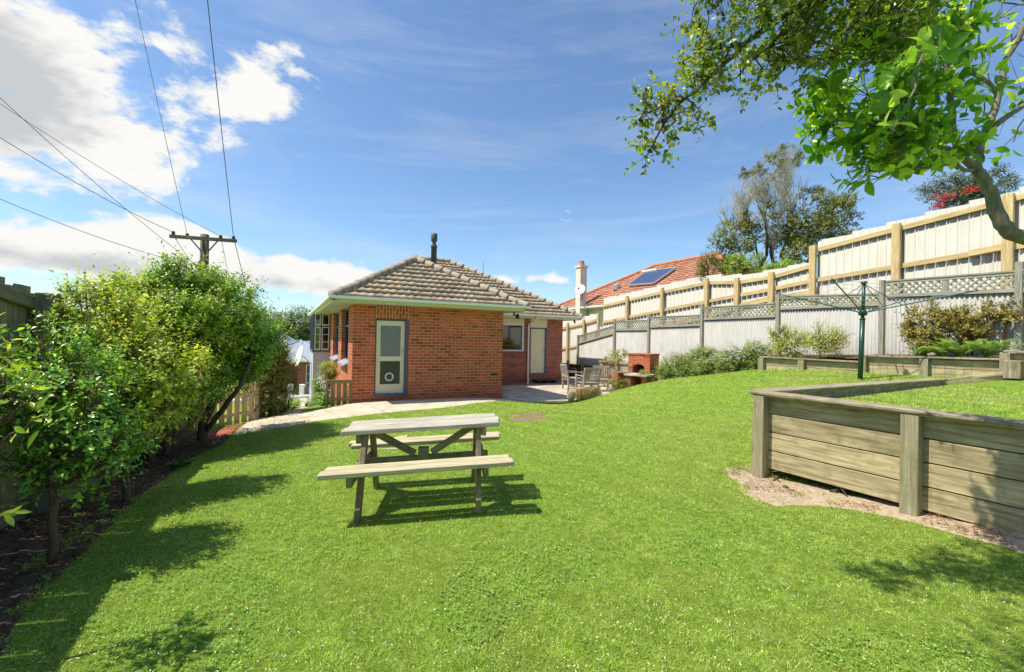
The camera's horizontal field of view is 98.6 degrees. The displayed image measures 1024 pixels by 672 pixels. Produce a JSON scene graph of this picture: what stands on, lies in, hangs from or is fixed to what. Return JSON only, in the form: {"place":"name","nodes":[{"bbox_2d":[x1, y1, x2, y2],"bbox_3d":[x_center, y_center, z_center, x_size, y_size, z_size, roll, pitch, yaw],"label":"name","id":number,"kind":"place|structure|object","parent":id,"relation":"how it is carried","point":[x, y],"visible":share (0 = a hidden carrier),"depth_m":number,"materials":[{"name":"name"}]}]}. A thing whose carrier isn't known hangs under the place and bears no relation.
{"place":"outdoors","nodes":[
{"label":"outdoors","id":0,"kind":"place"},
{"bbox_2d":[201,423,241,441],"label":"brick paving","id":1,"kind":"structure","parent":0,"point":[224,431],"depth_m":8.46,"materials":[{"name":"red brick"}]},
{"bbox_2d":[217,396,308,404],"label":"road","id":2,"kind":"structure","parent":0,"point":[277,399],"depth_m":28.34,"materials":[{"name":"grey asphalt"}]},
{"bbox_2d":[232,394,308,400],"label":"pavement","id":3,"kind":"structure","parent":0,"point":[280,397],"depth_m":32.54,"materials":[{"name":"concrete"}]},
{"bbox_2d":[278,384,309,394],"bbox_3d":[-16.787,4.189,33.977,3.658,0.950,0.360,1,0,0],"label":"street fence","id":4,"kind":"object","parent":3,"relation":"on","point":[303,388],"visible":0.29,"depth_m":33.81,"materials":[{"name":"white paint"}]},
{"bbox_2d":[236,398,514,434],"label":"path","id":5,"kind":"structure","parent":0,"point":[354,409],"depth_m":10.37,"materials":[{"name":"concrete"}]},
{"bbox_2d":[0,359,1023,671],"bbox_3d":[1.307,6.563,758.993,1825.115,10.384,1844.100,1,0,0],"label":"ground","id":6,"kind":"structure","parent":0,"point":[658,559],"depth_m":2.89,"materials":[{"name":"green plant"}]},
{"bbox_2d":[0,276,193,530],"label":"paling fence","id":7,"kind":"object","parent":6,"relation":"on","point":[19,303],"visible":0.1,"depth_m":4.04,"materials":[{"name":"wood"}]},
{"bbox_2d":[0,431,228,655],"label":"planting bed","id":8,"kind":"object","parent":6,"relation":"on","point":[18,581],"visible":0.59,"depth_m":3.51,"materials":[{"name":"brown soil"}]},
{"bbox_2d":[0,312,68,525],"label":"foreground shrub","id":9,"kind":"object","parent":8,"relation":"on","point":[8,515],"visible":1,"depth_m":2.00,"materials":[{"name":"green plant"}]},
{"bbox_2d":[0,496,139,642],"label":"grass","id":10,"kind":"structure","parent":8,"relation":"on","point":[49,578],"depth_m":3.00,"materials":[{"name":"green plant"}]},
{"bbox_2d":[0,302,163,563],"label":"hedge shrub","id":11,"kind":"object","parent":8,"relation":"on","point":[81,434],"visible":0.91,"depth_m":3.03,"materials":[{"name":"green plant"}]},
{"bbox_2d":[5,250,235,502],"bbox_3d":[-3.912,0.413,4.499,1.714,2.489,1.918,1,0,0],"label":"hedge shrub","id":12,"kind":"object","parent":8,"relation":"on","point":[156,384],"visible":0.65,"depth_m":4.43,"materials":[{"name":"green plant"}]},
{"bbox_2d":[0,414,309,645],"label":"leaf litter","id":13,"kind":"object","parent":8,"relation":"on","point":[92,526],"visible":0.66,"depth_m":4.15,"materials":[{"name":"brown plant"}]},
{"bbox_2d":[73,263,261,463],"bbox_3d":[-5.548,0.358,6.885,2.706,3.154,1.850,1,0,0],"label":"hedge shrub","id":14,"kind":"object","parent":8,"relation":"on","point":[165,319],"visible":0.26,"depth_m":6.68,"materials":[{"name":"green plant"}]},
{"bbox_2d":[166,458,193,468],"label":"broad leaf plant","id":15,"kind":"object","parent":8,"relation":"on","point":[182,463],"visible":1,"depth_m":6.17,"materials":[{"name":"green plant"}]},
{"bbox_2d":[85,235,285,455],"bbox_3d":[-5.229,0.166,7.195,2.772,3.552,1.966,1,0,0],"label":"hedge shrub","id":16,"kind":"object","parent":8,"relation":"on","point":[204,281],"visible":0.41,"depth_m":7.06,"materials":[{"name":"green plant"}]},
{"bbox_2d":[153,262,303,439],"bbox_3d":[-5.264,0.280,8.289,2.488,3.283,2.222,1,0,-17],"label":"hedge tree","id":17,"kind":"object","parent":8,"relation":"on","point":[248,362],"visible":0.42,"depth_m":8.02,"materials":[{"name":"green plant"}]},
{"bbox_2d":[169,231,236,413],"bbox_3d":[-10.455,-0.101,14.955,2.118,6.788,0.443,1,0,-5],"label":"utility pole","id":18,"kind":"object","parent":6,"relation":"on","point":[204,239],"visible":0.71,"depth_m":14.85,"materials":[{"name":"brown wood"}]},
{"bbox_2d":[0,137,171,231],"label":"power line","id":19,"kind":"object","parent":18,"relation":"attached to","point":[81,185],"visible":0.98,"depth_m":11.68,"materials":[{"name":"black metal"}]},
{"bbox_2d":[1,199,185,263],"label":"power line","id":20,"kind":"object","parent":18,"relation":"attached to","point":[82,231],"visible":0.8,"depth_m":11.93,"materials":[{"name":"black metal"}]},
{"bbox_2d":[0,98,191,261],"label":"power line","id":21,"kind":"object","parent":18,"relation":"attached to","point":[86,175],"visible":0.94,"depth_m":11.10,"materials":[{"name":"black metal"}]},
{"bbox_2d":[2,105,217,234],"bbox_3d":[-10.693,-4.354,12.192,0.012,1.924,5.630,1,0,18],"label":"power line","id":22,"kind":"object","parent":18,"relation":"attached to","point":[104,170],"visible":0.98,"depth_m":11.72,"materials":[{"name":"black metal"}]},
{"bbox_2d":[135,0,186,231],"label":"power line","id":23,"kind":"object","parent":18,"relation":"attached to","point":[159,112],"visible":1,"depth_m":8.57,"materials":[{"name":"black metal"}]},
{"bbox_2d":[207,0,233,236],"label":"power line","id":24,"kind":"object","parent":18,"relation":"attached to","point":[219,112],"visible":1,"depth_m":8.51,"materials":[{"name":"black metal"}]},
{"bbox_2d":[193,380,259,430],"bbox_3d":[-6.351,1.532,9.832,0.145,0.997,1.281,1,0,41],"label":"picket fence","id":25,"kind":"object","parent":6,"relation":"on","point":[253,404],"visible":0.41,"depth_m":10.01,"materials":[{"name":"brown wood"}]},
{"bbox_2d":[240,301,299,418],"bbox_3d":[-6.148,0.564,10.784,1.722,2.895,1.628,1,0,-25],"label":"hedge shrub","id":26,"kind":"object","parent":6,"relation":"on","point":[279,377],"visible":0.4,"depth_m":10.65,"materials":[{"name":"green plant"}]},
{"bbox_2d":[271,354,298,402],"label":"bush","id":27,"kind":"object","parent":6,"relation":"on","point":[291,368],"visible":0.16,"depth_m":14.56,"materials":[{"name":"green plant"}]},
{"bbox_2d":[264,387,306,414],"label":"strap leaf plant","id":28,"kind":"object","parent":6,"relation":"on","point":[288,406],"visible":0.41,"depth_m":11.64,"materials":[{"name":"green plant"}]},
{"bbox_2d":[267,334,309,390],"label":"street house","id":29,"kind":"structure","parent":6,"relation":"on","point":[303,376],"depth_m":38.04,"materials":[{"name":"brick"}]},
{"bbox_2d":[293,366,296,389],"bbox_3d":[-18.829,3.691,38.479,0.500,2.100,0.060,1,0,0],"label":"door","id":30,"kind":"structure","parent":29,"relation":"in","point":[295,378],"depth_m":38.45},
{"bbox_2d":[306,365,309,382],"bbox_3d":[-17.434,3.267,37.972,0.625,1.600,0.120,1,0,0],"label":"window","id":31,"kind":"structure","parent":29,"relation":"in","point":[307,366],"depth_m":37.91,"materials":[{"name":"glass"}]},
{"bbox_2d":[275,312,308,340],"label":"street tree","id":32,"kind":"object","parent":6,"relation":"on","point":[294,326],"visible":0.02,"depth_m":65.82,"materials":[{"name":"green plant"}]},
{"bbox_2d":[273,304,312,340],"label":"street tree","id":33,"kind":"object","parent":6,"relation":"on","point":[305,335],"visible":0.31,"depth_m":60.80,"materials":[{"name":"green plant"}]},
{"bbox_2d":[283,398,307,414],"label":"footpath","id":34,"kind":"structure","parent":6,"relation":"on","point":[299,410],"depth_m":11.41,"materials":[{"name":"concrete"}]},
{"bbox_2d":[311,382,325,404],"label":"trellis gate","id":35,"kind":"structure","parent":6,"relation":"on","point":[312,391],"depth_m":14.46,"materials":[{"name":"white paint"}]},
{"bbox_2d":[306,373,336,406],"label":"flowering bush","id":36,"kind":"object","parent":6,"relation":"on","point":[319,387],"visible":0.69,"depth_m":12.35,"materials":[{"name":"green plant"}]},
{"bbox_2d":[318,361,340,389],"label":"flowering bush","id":37,"kind":"object","parent":6,"relation":"on","point":[331,368],"visible":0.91,"depth_m":12.56,"materials":[{"name":"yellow plant"}]},
{"bbox_2d":[316,413,513,523],"bbox_3d":[-0.867,1.211,4.282,1.619,0.848,1.225,1,0,-8],"label":"picnic table","id":38,"kind":"object","parent":6,"relation":"on","point":[475,460],"visible":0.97,"depth_m":4.06,"materials":[{"name":"brown wood"}]},
{"bbox_2d":[308,233,584,405],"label":"brick house","id":39,"kind":"structure","parent":6,"relation":"on","point":[417,327],"depth_m":13.10,"materials":[{"name":"red brick"}]},
{"bbox_2d":[288,346,310,365],"bbox_3d":[-8.908,0.838,18.453,0.760,0.861,0.677,1,0,8],"label":"satellite dish","id":40,"kind":"object","parent":39,"relation":"attached to","point":[299,355],"visible":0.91,"depth_m":18.61,"materials":[{"name":"white paint"}]},
{"bbox_2d":[309,313,330,351],"bbox_3d":[-8.201,-0.133,18.767,0.660,1.530,2.480,1,0,-27],"label":"bay window","id":41,"kind":"structure","parent":39,"relation":"in","point":[320,325],"depth_m":17.72,"materials":[{"name":"blue paint"}]},
{"bbox_2d":[329,312,338,360],"bbox_3d":[-6.322,-0.010,15.892,0.320,1.730,1.910,1,0,-27],"label":"side window","id":42,"kind":"structure","parent":39,"relation":"in","point":[335,358],"depth_m":16.60,"materials":[{"name":"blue paint"}]},
{"bbox_2d":[325,379,352,406],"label":"garden gate","id":43,"kind":"structure","parent":39,"relation":"attached to","point":[338,399],"depth_m":11.56,"materials":[{"name":"brown wood"}]},
{"bbox_2d":[337,308,348,366],"bbox_3d":[-5.040,0.003,13.375,0.320,1.730,1.760,1,0,-27],"label":"side window","id":44,"kind":"structure","parent":39,"relation":"in","point":[344,362],"depth_m":13.95,"materials":[{"name":"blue paint"}]},
{"bbox_2d":[375,320,404,393],"bbox_3d":[-3.375,0.583,12.220,0.770,2.005,0.106,1,0,-27],"label":"door","id":45,"kind":"structure","parent":39,"relation":"in","point":[390,335],"depth_m":12.24,"materials":[{"name":"beige paint"}]},
{"bbox_2d":[502,323,526,352],"bbox_3d":[-0.333,0.069,17.749,2.040,1.205,0.240,1,0,-27],"label":"window","id":46,"kind":"structure","parent":39,"relation":"in","point":[513,333],"depth_m":18.00,"materials":[{"name":"white paint"}]},
{"bbox_2d":[530,329,544,372],"bbox_3d":[1.083,0.629,18.516,0.697,1.860,0.104,1,0,-27],"label":"plank door","id":47,"kind":"structure","parent":39,"relation":"in","point":[537,335],"depth_m":18.53,"materials":[{"name":"beige paint"}]},
{"bbox_2d":[0,408,1000,671],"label":"clover","id":48,"kind":"object","parent":6,"relation":"on","point":[496,620],"visible":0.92,"depth_m":2.69,"materials":[{"name":"green plant"}]},
{"bbox_2d":[2,410,1010,671],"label":"clippings","id":49,"kind":"object","parent":6,"relation":"on","point":[494,574],"visible":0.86,"depth_m":2.52,"materials":[{"name":"green plant"}]},
{"bbox_2d":[508,412,546,421],"bbox_3d":[0.347,1.728,9.435,1.155,0.103,1.715,1,0,0],"label":"worn patch","id":50,"kind":"object","parent":6,"relation":"on","point":[528,418],"visible":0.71,"depth_m":9.21,"materials":[{"name":"soil"}]},
{"bbox_2d":[501,410,552,421],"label":"bare earth patch","id":51,"kind":"structure","parent":50,"relation":"on","point":[511,416],"depth_m":9.41,"materials":[{"name":"brown soil"}]},
{"bbox_2d":[562,360,599,379],"bbox_3d":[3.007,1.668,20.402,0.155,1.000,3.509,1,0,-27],"label":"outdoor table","id":52,"kind":"object","parent":6,"relation":"on","point":[579,368],"visible":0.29,"depth_m":20.34,"materials":[{"name":"grey wood"}]},
{"bbox_2d":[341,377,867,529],"bbox_3d":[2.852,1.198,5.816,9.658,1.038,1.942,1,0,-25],"label":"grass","id":53,"kind":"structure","parent":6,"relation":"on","point":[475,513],"depth_m":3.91,"materials":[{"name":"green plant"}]},
{"bbox_2d":[599,379,620,390],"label":"bush","id":54,"kind":"object","parent":6,"relation":"on","point":[611,384],"visible":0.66,"depth_m":13.98,"materials":[{"name":"green plant"}]},
{"bbox_2d":[610,374,629,389],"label":"bush","id":55,"kind":"object","parent":6,"relation":"on","point":[624,381],"visible":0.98,"depth_m":13.53,"materials":[{"name":"green plant"}]},
{"bbox_2d":[612,353,659,389],"bbox_3d":[3.999,1.142,14.079,1.280,1.164,1.470,1,0,41],"label":"brick barbecue","id":56,"kind":"object","parent":6,"relation":"on","point":[637,362],"visible":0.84,"depth_m":14.03,"materials":[{"name":"red brick"}]},
{"bbox_2d":[636,369,654,380],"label":"bush","id":57,"kind":"object","parent":6,"relation":"on","point":[643,372],"visible":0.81,"depth_m":13.37,"materials":[{"name":"green plant"}]},
{"bbox_2d":[655,365,672,379],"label":"bush","id":58,"kind":"object","parent":6,"relation":"on","point":[663,373],"visible":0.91,"depth_m":13.28,"materials":[{"name":"green plant"}]},
{"bbox_2d":[654,351,697,379],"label":"daisy bush","id":59,"kind":"object","parent":6,"relation":"on","point":[675,373],"visible":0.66,"depth_m":13.44,"materials":[{"name":"green plant"}]},
{"bbox_2d":[560,252,816,335],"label":"neighbour house","id":60,"kind":"structure","parent":6,"relation":"on","point":[591,302],"depth_m":27.92,"materials":[{"name":"orange tile"}]},
{"bbox_2d":[575,285,584,298],"bbox_3d":[4.283,-2.815,27.739,0.601,0.845,0.888,1,0,0],"label":"satellite dish","id":61,"kind":"object","parent":60,"relation":"attached to","point":[579,289],"visible":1,"depth_m":27.68,"materials":[{"name":"white paint"}]},
{"bbox_2d":[628,267,675,285],"bbox_3d":[8.358,-3.633,27.074,1.958,1.400,3.451,1,0,-21],"label":"solar panel","id":62,"kind":"object","parent":60,"relation":"on","point":[651,276],"visible":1,"depth_m":26.68,"materials":[{"name":"blue glass"}]},
{"bbox_2d":[677,344,728,376],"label":"daisy bush","id":63,"kind":"object","parent":6,"relation":"on","point":[698,353],"visible":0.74,"depth_m":13.04,"materials":[{"name":"green plant"}]},
{"bbox_2d":[694,249,721,280],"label":"fence bush","id":64,"kind":"object","parent":6,"relation":"on","point":[701,270],"visible":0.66,"depth_m":16.18,"materials":[{"name":"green plant"}]},
{"bbox_2d":[702,344,762,373],"bbox_3d":[6.372,0.791,12.611,1.746,1.148,1.424,1,0,39],"label":"daisy bush","id":65,"kind":"object","parent":6,"relation":"on","point":[733,359],"visible":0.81,"depth_m":12.32,"materials":[{"name":"green plant"}]},
{"bbox_2d":[721,250,765,275],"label":"fence bush","id":66,"kind":"object","parent":6,"relation":"on","point":[744,266],"visible":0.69,"depth_m":15.29,"materials":[{"name":"green plant"}]},
{"bbox_2d":[758,256,799,272],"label":"fence bush","id":67,"kind":"object","parent":6,"relation":"on","point":[785,263],"visible":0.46,"depth_m":14.29,"materials":[{"name":"green plant"}]},
{"bbox_2d":[705,136,864,275],"bbox_3d":[10.308,-4.307,16.654,5.974,6.314,2.609,1,0,0],"label":"tall tree","id":68,"kind":"object","parent":6,"relation":"on","point":[823,219],"visible":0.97,"depth_m":16.42,"materials":[{"name":"green plant"}]},
{"bbox_2d":[562,186,1023,368],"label":"steel fence","id":69,"kind":"object","parent":6,"relation":"on","point":[963,239],"visible":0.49,"depth_m":11.67,"materials":[{"name":"beige metal"}]},
{"bbox_2d":[576,261,1023,380],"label":"lattice fence","id":70,"kind":"object","parent":6,"relation":"on","point":[718,332],"visible":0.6,"depth_m":11.45,"materials":[{"name":"white wood"}]},
{"bbox_2d":[616,0,987,175],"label":"leaf tree","id":71,"kind":"object","parent":6,"relation":"on","point":[792,34],"visible":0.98,"depth_m":2.53,"materials":[{"name":"green plant"}]},
{"bbox_2d":[588,432,1023,668],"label":"leaf litter","id":72,"kind":"object","parent":6,"relation":"on","point":[867,507],"visible":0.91,"depth_m":3.90,"materials":[{"name":"brown plant"}]},
{"bbox_2d":[758,356,857,371],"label":"garden retaining wall","id":73,"kind":"structure","parent":6,"relation":"on","point":[766,363],"depth_m":10.29,"materials":[{"name":"brown wood"}]},
{"bbox_2d":[707,461,990,539],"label":"grass","id":74,"kind":"structure","parent":6,"relation":"on","point":[729,484],"depth_m":4.67,"materials":[{"name":"green plant"}]},
{"bbox_2d":[724,465,1023,552],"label":"bare earth","id":75,"kind":"structure","parent":6,"relation":"on","point":[815,497],"depth_m":4.12,"materials":[{"name":"beige soil"}]},
{"bbox_2d":[770,471,859,495],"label":"tree roots","id":76,"kind":"object","parent":75,"relation":"on","point":[839,489],"visible":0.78,"depth_m":4.50,"materials":[{"name":"brown plant"}]},
{"bbox_2d":[774,278,978,379],"bbox_3d":[7.374,-0.025,8.582,4.673,2.057,1.916,1,0,-18],"label":"clothes line","id":77,"kind":"object","parent":6,"relation":"on","point":[862,312],"visible":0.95,"depth_m":8.46,"materials":[{"name":"green paint"}]},
{"bbox_2d":[748,378,1023,533],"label":"timber retaining wall","id":78,"kind":"structure","parent":6,"relation":"on","point":[794,427],"depth_m":3.95,"materials":[{"name":"brown wood"}]},
{"bbox_2d":[863,355,998,376],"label":"garden retaining wall","id":79,"kind":"structure","parent":6,"relation":"on","point":[930,367],"depth_m":8.38,"materials":[{"name":"brown wood"}]},
{"bbox_2d":[909,162,1023,210],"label":"red flowering tree","id":80,"kind":"object","parent":6,"relation":"on","point":[964,190],"visible":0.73,"depth_m":12.30,"materials":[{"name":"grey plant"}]},
{"bbox_2d":[943,372,1009,384],"bbox_3d":[7.953,0.740,7.533,1.066,0.358,0.260,1,0,20],"label":"timber edging","id":81,"kind":"object","parent":6,"relation":"on","point":[987,377],"visible":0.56,"depth_m":7.45,"materials":[{"name":"brown wood"}]},
{"bbox_2d":[999,350,1023,378],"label":"garden retaining wall","id":82,"kind":"structure","parent":6,"relation":"on","point":[1011,365],"depth_m":7.29,"materials":[{"name":"brown wood"}]},
{"bbox_2d":[0,0,1023,330],"label":"sky","id":83,"kind":"structure","parent":0,"point":[355,133],"materials":[{"name":"blue"}]},
{"bbox_2d":[501,379,616,402],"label":"patio","id":84,"kind":"structure","parent":0,"point":[545,393],"depth_m":15.04,"materials":[{"name":"grey concrete"}]},
{"bbox_2d":[502,381,574,385],"bbox_3d":[0.352,1.920,17.743,4.870,0.030,0.590,1,0,-27],"label":"concrete apron","id":85,"kind":"object","parent":84,"relation":"on","point":[532,383],"visible":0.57,"depth_m":17.82,"materials":[{"name":"grey concrete"}]},
{"bbox_2d":[532,379,557,382],"bbox_3d":[1.362,1.883,18.263,0.950,0.149,0.465,1,0,-27],"label":"door step","id":86,"kind":"object","parent":85,"relation":"on","point":[543,380],"depth_m":18.21,"materials":[{"name":"grey wood"}]},
{"bbox_2d":[560,364,582,388],"bbox_3d":[2.174,1.497,16.182,0.685,0.936,0.605,1,0,-15],"label":"garden chair","id":87,"kind":"object","parent":84,"relation":"on","point":[564,370],"visible":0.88,"depth_m":16.03,"materials":[{"name":"grey wood"}]},
{"bbox_2d":[568,391,575,402],"bbox_3d":[1.795,1.824,13.191,0.230,0.325,0.230,1,0,0],"label":"stone edging","id":88,"kind":"object","parent":84,"relation":"on","point":[571,395],"visible":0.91,"depth_m":13.10,"materials":[{"name":"grey stone"}]},
{"bbox_2d":[575,368,600,386],"bbox_3d":[2.505,1.495,14.553,0.605,0.936,0.685,1,0,-18],"label":"garden chair","id":89,"kind":"object","parent":84,"relation":"on","point":[590,382],"visible":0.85,"depth_m":14.32,"materials":[{"name":"grey wood"}]},
{"bbox_2d":[592,365,609,391],"bbox_3d":[3.189,1.516,15.851,0.605,0.936,0.685,1,0,8],"label":"garden chair","id":90,"kind":"object","parent":84,"relation":"on","point":[605,379],"visible":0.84,"depth_m":15.57,"materials":[{"name":"grey wood"}]},
{"bbox_2d":[599,360,627,383],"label":"planter wall","id":91,"kind":"structure","parent":84,"relation":"on","point":[619,366],"depth_m":15.72,"materials":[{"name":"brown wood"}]},
{"bbox_2d":[604,347,629,364],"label":"yellow shrub","id":92,"kind":"object","parent":91,"relation":"in","point":[617,358],"visible":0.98,"depth_m":15.50,"materials":[{"name":"brown plant"}]},
{"bbox_2d":[567,387,602,399],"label":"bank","id":93,"kind":"structure","parent":0,"point":[571,389],"depth_m":13.57,"materials":[{"name":"beige stone"}]},
{"bbox_2d":[573,385,601,401],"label":"dry grass","id":94,"kind":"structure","parent":93,"relation":"on","point":[591,392],"depth_m":12.90,"materials":[{"name":"plant"}]},
{"bbox_2d":[758,354,998,358],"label":"border soil","id":95,"kind":"structure","parent":0,"point":[852,356],"depth_m":9.93,"materials":[{"name":"brown soil"}]},
{"bbox_2d":[739,337,777,369],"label":"daisy bush","id":96,"kind":"object","parent":95,"relation":"on","point":[751,346],"visible":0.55,"depth_m":12.17,"materials":[{"name":"green plant"}]},
{"bbox_2d":[765,321,795,347],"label":"rose bush","id":97,"kind":"object","parent":95,"relation":"on","point":[783,332],"visible":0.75,"depth_m":11.08,"materials":[{"name":"green plant"}]},
{"bbox_2d":[768,322,810,359],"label":"rose bush","id":98,"kind":"object","parent":95,"relation":"on","point":[795,354],"visible":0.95,"depth_m":10.80,"materials":[{"name":"green plant"}]},
{"bbox_2d":[795,319,855,361],"bbox_3d":[7.349,0.106,10.403,1.173,1.030,1.052,1,0,14],"label":"rose bush","id":99,"kind":"object","parent":95,"relation":"on","point":[835,341],"visible":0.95,"depth_m":10.24,"materials":[{"name":"green plant"}]},
{"bbox_2d":[903,344,939,355],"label":"fern","id":100,"kind":"object","parent":95,"relation":"on","point":[925,350],"visible":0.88,"depth_m":8.61,"materials":[{"name":"green plant"}]},
{"bbox_2d":[891,296,964,359],"bbox_3d":[8.472,-0.160,9.021,1.226,1.299,1.063,1,0,-33],"label":"copper shrub","id":101,"kind":"object","parent":95,"relation":"on","point":[913,331],"visible":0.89,"depth_m":8.86,"materials":[{"name":"brown plant"}]},
{"bbox_2d":[929,346,950,356],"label":"fern","id":102,"kind":"object","parent":95,"relation":"on","point":[941,353],"visible":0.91,"depth_m":8.46,"materials":[{"name":"green plant"}]},
{"bbox_2d":[915,337,986,356],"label":"fern","id":103,"kind":"object","parent":95,"relation":"on","point":[953,348],"visible":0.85,"depth_m":8.27,"materials":[{"name":"green plant"}]},
{"bbox_2d":[934,289,1016,354],"bbox_3d":[9.166,-0.323,8.832,1.189,1.458,1.177,1,0,41],"label":"copper shrub","id":104,"kind":"object","parent":95,"relation":"on","point":[968,324],"visible":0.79,"depth_m":8.62,"materials":[{"name":"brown plant"}]},
{"bbox_2d":[962,338,1023,355],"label":"fern","id":105,"kind":"object","parent":95,"relation":"on","point":[984,350],"visible":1,"depth_m":7.91,"materials":[{"name":"green plant"}]},
{"bbox_2d":[979,292,1023,352],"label":"copper shrub","id":106,"kind":"object","parent":95,"relation":"on","point":[1004,318],"visible":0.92,"depth_m":8.34,"materials":[{"name":"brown plant"}]},
{"bbox_2d":[837,383,1023,419],"bbox_3d":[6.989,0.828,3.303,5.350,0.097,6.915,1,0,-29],"label":"raised lawn","id":107,"kind":"structure","parent":0,"point":[945,402],"depth_m":5.53,"materials":[{"name":"green plant"}]},
{"bbox_2d":[786,0,1023,244],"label":"broad leaf tree","id":108,"kind":"object","parent":107,"relation":"on","point":[910,141],"visible":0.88,"depth_m":2.75,"materials":[{"name":"green plant"}]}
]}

